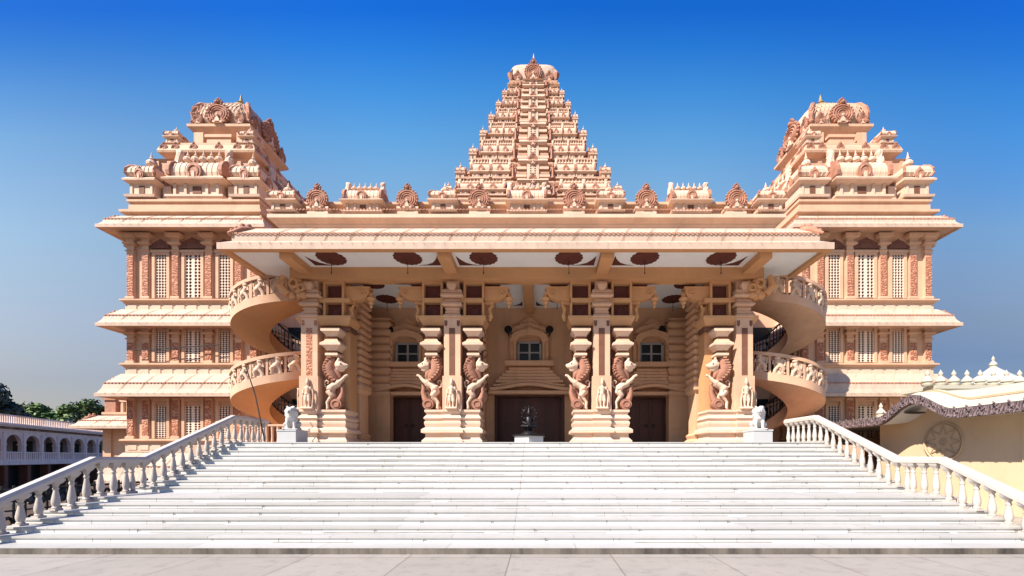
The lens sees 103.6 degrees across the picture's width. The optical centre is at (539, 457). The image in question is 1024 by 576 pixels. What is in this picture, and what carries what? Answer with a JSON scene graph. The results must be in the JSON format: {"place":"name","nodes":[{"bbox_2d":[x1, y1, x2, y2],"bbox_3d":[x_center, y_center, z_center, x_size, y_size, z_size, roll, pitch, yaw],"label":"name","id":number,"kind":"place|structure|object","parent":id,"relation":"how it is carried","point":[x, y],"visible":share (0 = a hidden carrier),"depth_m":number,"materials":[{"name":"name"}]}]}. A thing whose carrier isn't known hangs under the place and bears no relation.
{"place":"outdoors","nodes":[
{"label":"outdoors","id":0,"kind":"place"},
{"bbox_2d":[4,487,81,516],"bbox_3d":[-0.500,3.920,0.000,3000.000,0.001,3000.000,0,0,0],"label":"ground","id":1,"kind":"structure","parent":0,"point":[7,514],"depth_m":33.30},
{"bbox_2d":[0,383,31,416],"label":"broadleaf tree","id":2,"kind":"object","parent":1,"relation":"on","point":[8,405],"visible":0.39,"depth_m":57.90,"materials":[{"name":"green plant"}]},
{"bbox_2d":[25,401,63,419],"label":"broadleaf tree","id":3,"kind":"object","parent":1,"relation":"on","point":[37,410],"visible":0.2,"depth_m":74.64,"materials":[{"name":"green plant"}]},
{"bbox_2d":[41,404,83,420],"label":"broadleaf tree","id":4,"kind":"object","parent":1,"relation":"on","point":[59,411],"visible":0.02,"depth_m":74.64,"materials":[{"name":"green plant"}]},
{"bbox_2d":[63,399,104,422],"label":"broadleaf tree","id":5,"kind":"object","parent":1,"relation":"on","point":[84,408],"visible":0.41,"depth_m":66.69,"materials":[{"name":"green plant"}]},
{"bbox_2d":[68,398,126,484],"bbox_3d":[-24.700,0.045,28.987,9.000,7.750,8.225,0,0,0],"label":"side annex","id":6,"kind":"object","parent":1,"relation":"on","point":[111,423],"visible":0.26,"depth_m":25.90,"materials":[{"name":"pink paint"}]},
{"bbox_2d":[94,95,305,484],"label":"temple wing","id":7,"kind":"structure","parent":1,"relation":"on","point":[205,191],"depth_m":19.94,"materials":[{"name":"beige stone"}]},
{"bbox_2d":[149,239,171,298],"bbox_3d":[-18.781,-9.348,20.020,1.098,2.939,0.260,0,0,0],"label":"window","id":8,"kind":"structure","parent":7,"relation":"in","point":[161,259],"depth_m":19.95,"materials":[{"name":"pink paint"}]},
{"bbox_2d":[150,397,171,438],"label":"window","id":9,"kind":"structure","parent":7,"relation":"in","point":[161,415],"depth_m":19.98,"materials":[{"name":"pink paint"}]},
{"bbox_2d":[152,328,170,362],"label":"window","id":10,"kind":"structure","parent":7,"relation":"in","point":[160,339],"depth_m":19.98,"materials":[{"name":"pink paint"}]},
{"bbox_2d":[127,345,216,350],"bbox_3d":[-17.900,-5.347,19.630,4.402,0.310,0.069,0,0,-1],"label":"power cable","id":11,"kind":"object","parent":7,"relation":"attached to","point":[175,347],"visible":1,"depth_m":19.63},
{"bbox_2d":[179,237,205,298],"bbox_3d":[-17.201,-9.389,20.020,1.446,3.020,0.260,0,0,0],"label":"window","id":12,"kind":"structure","parent":7,"relation":"in","point":[192,261],"depth_m":19.98,"materials":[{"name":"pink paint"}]},
{"bbox_2d":[180,397,204,437],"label":"window","id":13,"kind":"structure","parent":7,"relation":"in","point":[192,417],"depth_m":19.98,"materials":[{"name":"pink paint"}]},
{"bbox_2d":[181,328,204,362],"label":"window","id":14,"kind":"structure","parent":7,"relation":"in","point":[188,338],"depth_m":19.98,"materials":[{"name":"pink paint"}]},
{"bbox_2d":[213,239,233,298],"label":"window","id":15,"kind":"structure","parent":7,"relation":"in","point":[224,265],"depth_m":19.98,"materials":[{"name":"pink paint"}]},
{"bbox_2d":[214,397,233,438],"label":"window","id":16,"kind":"structure","parent":7,"relation":"in","point":[221,412],"depth_m":19.94,"materials":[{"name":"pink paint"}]},
{"bbox_2d":[215,328,233,362],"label":"window","id":17,"kind":"structure","parent":7,"relation":"in","point":[224,350],"depth_m":19.98,"materials":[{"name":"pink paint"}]},
{"bbox_2d":[0,442,1023,553],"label":"steps","id":18,"kind":"structure","parent":1,"relation":"on","point":[524,498],"depth_m":8.99,"materials":[{"name":"stone"}]},
{"bbox_2d":[0,415,268,534],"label":"balustrade","id":19,"kind":"object","parent":18,"relation":"on","point":[55,480],"visible":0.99,"depth_m":9.91,"materials":[{"name":"stone"}]},
{"bbox_2d":[245,364,264,440],"bbox_3d":[-10.424,-1.981,14.749,0.698,2.810,0.041,0,0,-9],"label":"leaning pole","id":20,"kind":"object","parent":19,"relation":"attached to","point":[256,403],"visible":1,"depth_m":14.75,"materials":[{"name":"black metal"}]},
{"bbox_2d":[276,429,308,441],"bbox_3d":[-8.680,-0.725,14.160,0.670,0.450,0.760,0,0,0],"label":"statue pedestal","id":21,"kind":"object","parent":18,"relation":"on","point":[289,435],"visible":0.82,"depth_m":13.80,"materials":[{"name":"white stone"}]},
{"bbox_2d":[282,406,301,429],"bbox_3d":[-8.687,-1.368,14.122,0.554,0.838,0.944,0,0,-20],"label":"lion statue","id":22,"kind":"object","parent":21,"relation":"on","point":[291,416],"visible":0.82,"depth_m":13.95,"materials":[{"name":"stone"}]},
{"bbox_2d":[513,406,544,441],"bbox_3d":[-0.420,-1.300,16.400,1.282,1.600,1.480,0,0,0],"label":"prayer statue","id":23,"kind":"object","parent":18,"relation":"on","point":[528,425],"visible":0.96,"depth_m":16.16,"materials":[{"name":"black stone"}]},
{"bbox_2d":[743,429,772,441],"bbox_3d":[7.680,-0.725,14.160,0.670,0.450,0.760,0,0,0],"label":"statue pedestal","id":24,"kind":"object","parent":18,"relation":"on","point":[759,435],"visible":0.82,"depth_m":13.80,"materials":[{"name":"white stone"}]},
{"bbox_2d":[749,406,767,429],"bbox_3d":[7.689,-1.368,14.122,0.554,0.838,0.944,0,0,20],"label":"lion statue","id":25,"kind":"object","parent":24,"relation":"on","point":[758,420],"visible":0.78,"depth_m":13.95,"materials":[{"name":"stone"}]},
{"bbox_2d":[784,415,1023,534],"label":"balustrade","id":26,"kind":"object","parent":18,"relation":"on","point":[977,479],"visible":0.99,"depth_m":10.08,"materials":[{"name":"stone"}]},
{"bbox_2d":[216,182,834,441],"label":"temple portico","id":27,"kind":"structure","parent":1,"relation":"on","point":[446,285],"depth_m":16.13,"materials":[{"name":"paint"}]},
{"bbox_2d":[388,318,426,361],"bbox_3d":[-6.650,-5.850,20.140,1.900,2.300,0.580,0,0,0],"label":"window","id":28,"kind":"structure","parent":27,"relation":"in","point":[406,329],"depth_m":20.15,"materials":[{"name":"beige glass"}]},
{"bbox_2d":[393,396,426,441],"bbox_3d":[-6.650,-1.790,20.520,2.720,2.580,0.360,0,0,0],"label":"door","id":29,"kind":"structure","parent":27,"relation":"in","point":[408,411],"depth_m":20.59,"materials":[{"name":"brown wood"}]},
{"bbox_2d":[504,326,511,336],"bbox_3d":[-1.550,-6.312,20.170,0.370,0.416,0.500,0,0,0],"label":"floodlight","id":30,"kind":"object","parent":27,"relation":"attached to","point":[508,330],"visible":1,"depth_m":19.92,"materials":[{"name":"black metal"}]},
{"bbox_2d":[495,395,563,441],"bbox_3d":[-0.500,-1.820,20.520,3.520,2.640,0.360,0,0,0],"label":"door","id":31,"kind":"structure","parent":27,"relation":"in","point":[549,420],"depth_m":20.59,"materials":[{"name":"brown wood"}]},
{"bbox_2d":[510,317,548,359],"bbox_3d":[-0.500,-5.910,20.140,1.900,2.300,0.580,0,0,0],"label":"balcony window","id":32,"kind":"structure","parent":27,"relation":"in","point":[528,328],"depth_m":20.10,"materials":[{"name":"beige stone"}]},
{"bbox_2d":[546,326,552,336],"bbox_3d":[0.500,-6.312,20.170,0.370,0.416,0.500,0,0,0],"label":"floodlight","id":33,"kind":"object","parent":27,"relation":"attached to","point":[549,330],"visible":1,"depth_m":19.92,"materials":[{"name":"black metal"}]},
{"bbox_2d":[627,396,665,441],"bbox_3d":[5.650,-1.790,20.520,2.720,2.580,0.360,0,0,0],"label":"door","id":34,"kind":"structure","parent":27,"relation":"in","point":[647,414],"depth_m":20.59,"materials":[{"name":"brown wood"}]},
{"bbox_2d":[632,318,670,362],"bbox_3d":[5.650,-5.850,20.140,1.900,2.300,0.580,0,0,0],"label":"window","id":35,"kind":"structure","parent":27,"relation":"in","point":[641,352],"depth_m":20.13,"materials":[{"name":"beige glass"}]},
{"bbox_2d":[658,326,665,331],"bbox_3d":[6.100,-6.312,20.170,0.370,0.416,0.500,0,0,0],"label":"floodlight","id":36,"kind":"object","parent":27,"relation":"attached to","point":[662,328],"visible":0.66,"depth_m":19.92,"materials":[{"name":"black metal"}]},
{"bbox_2d":[193,445,864,458],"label":"terrace","id":37,"kind":"structure","parent":1,"relation":"on","point":[850,448],"depth_m":15.90,"materials":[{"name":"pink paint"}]},
{"bbox_2d":[228,275,304,427],"bbox_3d":[-11.780,-4.277,18.850,4.427,7.654,4.428,0,0,0],"label":"spiral stair","id":38,"kind":"object","parent":37,"relation":"on","point":[258,315],"visible":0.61,"depth_m":17.21,"materials":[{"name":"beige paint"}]},
{"bbox_2d":[243,424,289,441],"bbox_3d":[-10.750,-0.920,16.400,2.700,0.840,0.140,0,0,0],"label":"railing","id":39,"kind":"object","parent":37,"relation":"on","point":[266,429],"visible":0.27,"depth_m":16.36,"materials":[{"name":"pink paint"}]},
{"bbox_2d":[751,275,827,428],"bbox_3d":[10.780,-4.277,18.850,4.427,7.654,4.428,0,0,0],"label":"spiral stair","id":40,"kind":"object","parent":37,"relation":"on","point":[798,391],"visible":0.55,"depth_m":17.23,"materials":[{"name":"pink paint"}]},
{"bbox_2d":[768,95,962,468],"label":"temple wing","id":41,"kind":"structure","parent":1,"relation":"on","point":[858,199],"depth_m":19.94,"materials":[{"name":"beige stone"}]},
{"bbox_2d":[824,328,842,362],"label":"window","id":42,"kind":"structure","parent":41,"relation":"in","point":[833,343],"depth_m":19.98,"materials":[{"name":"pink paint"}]},
{"bbox_2d":[824,397,844,437],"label":"window","id":43,"kind":"structure","parent":41,"relation":"in","point":[831,413],"depth_m":19.98,"materials":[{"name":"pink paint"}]},
{"bbox_2d":[824,239,845,298],"bbox_3d":[14.619,-9.348,20.020,1.098,2.939,0.260,0,0,0],"label":"window","id":44,"kind":"structure","parent":41,"relation":"in","point":[833,261],"depth_m":19.98,"materials":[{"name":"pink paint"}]},
{"bbox_2d":[854,328,876,362],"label":"window","id":45,"kind":"structure","parent":41,"relation":"in","point":[865,343],"depth_m":19.98,"materials":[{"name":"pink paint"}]},
{"bbox_2d":[854,397,878,438],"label":"window","id":46,"kind":"structure","parent":41,"relation":"in","point":[862,412],"depth_m":19.98,"materials":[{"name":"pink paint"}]},
{"bbox_2d":[853,237,880,298],"bbox_3d":[16.199,-9.389,20.020,1.446,3.020,0.260,0,0,0],"label":"window","id":47,"kind":"structure","parent":41,"relation":"in","point":[865,261],"depth_m":19.98,"materials":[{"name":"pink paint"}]},
{"bbox_2d":[887,397,904,410],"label":"window","id":48,"kind":"structure","parent":41,"relation":"in","point":[891,399],"depth_m":19.93,"materials":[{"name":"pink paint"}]},
{"bbox_2d":[888,328,906,362],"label":"window","id":49,"kind":"structure","parent":41,"relation":"in","point":[897,341],"depth_m":19.98,"materials":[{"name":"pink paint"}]},
{"bbox_2d":[887,239,909,298],"bbox_3d":[17.779,-9.348,20.020,1.098,2.939,0.260,0,0,0],"label":"window","id":50,"kind":"structure","parent":41,"relation":"in","point":[897,259],"depth_m":19.97,"materials":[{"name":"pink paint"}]},
{"bbox_2d":[0,413,102,492],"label":"arcaded building","id":51,"kind":"structure","parent":0,"point":[32,448],"depth_m":46.79,"materials":[{"name":"white paint"}]},
{"bbox_2d":[13,441,100,452],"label":"window","id":52,"kind":"structure","parent":51,"relation":"in","point":[29,443],"depth_m":51.63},
{"bbox_2d":[6,485,136,524],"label":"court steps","id":53,"kind":"structure","parent":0,"point":[29,512],"depth_m":12.94,"materials":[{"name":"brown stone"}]},
{"bbox_2d":[0,514,1023,575],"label":"forecourt","id":54,"kind":"structure","parent":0,"point":[511,564],"depth_m":6.45,"materials":[{"name":"grey stone"}]},
{"bbox_2d":[0,478,147,525],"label":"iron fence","id":55,"kind":"object","parent":54,"relation":"on","point":[47,499],"visible":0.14,"depth_m":9.40,"materials":[{"name":"black metal"}]},
{"bbox_2d":[795,356,1023,517],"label":"cream pavilion","id":56,"kind":"structure","parent":54,"relation":"on","point":[976,423],"depth_m":13.18,"materials":[{"name":"yellow paint"}]},
{"bbox_2d":[0,0,1023,410],"label":"sky","id":57,"kind":"structure","parent":0,"point":[396,93],"materials":[{"name":"blue"}]},
{"bbox_2d":[446,54,621,201],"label":"central tower","id":58,"kind":"structure","parent":0,"point":[534,137],"depth_m":31.53,"materials":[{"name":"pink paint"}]}
]}

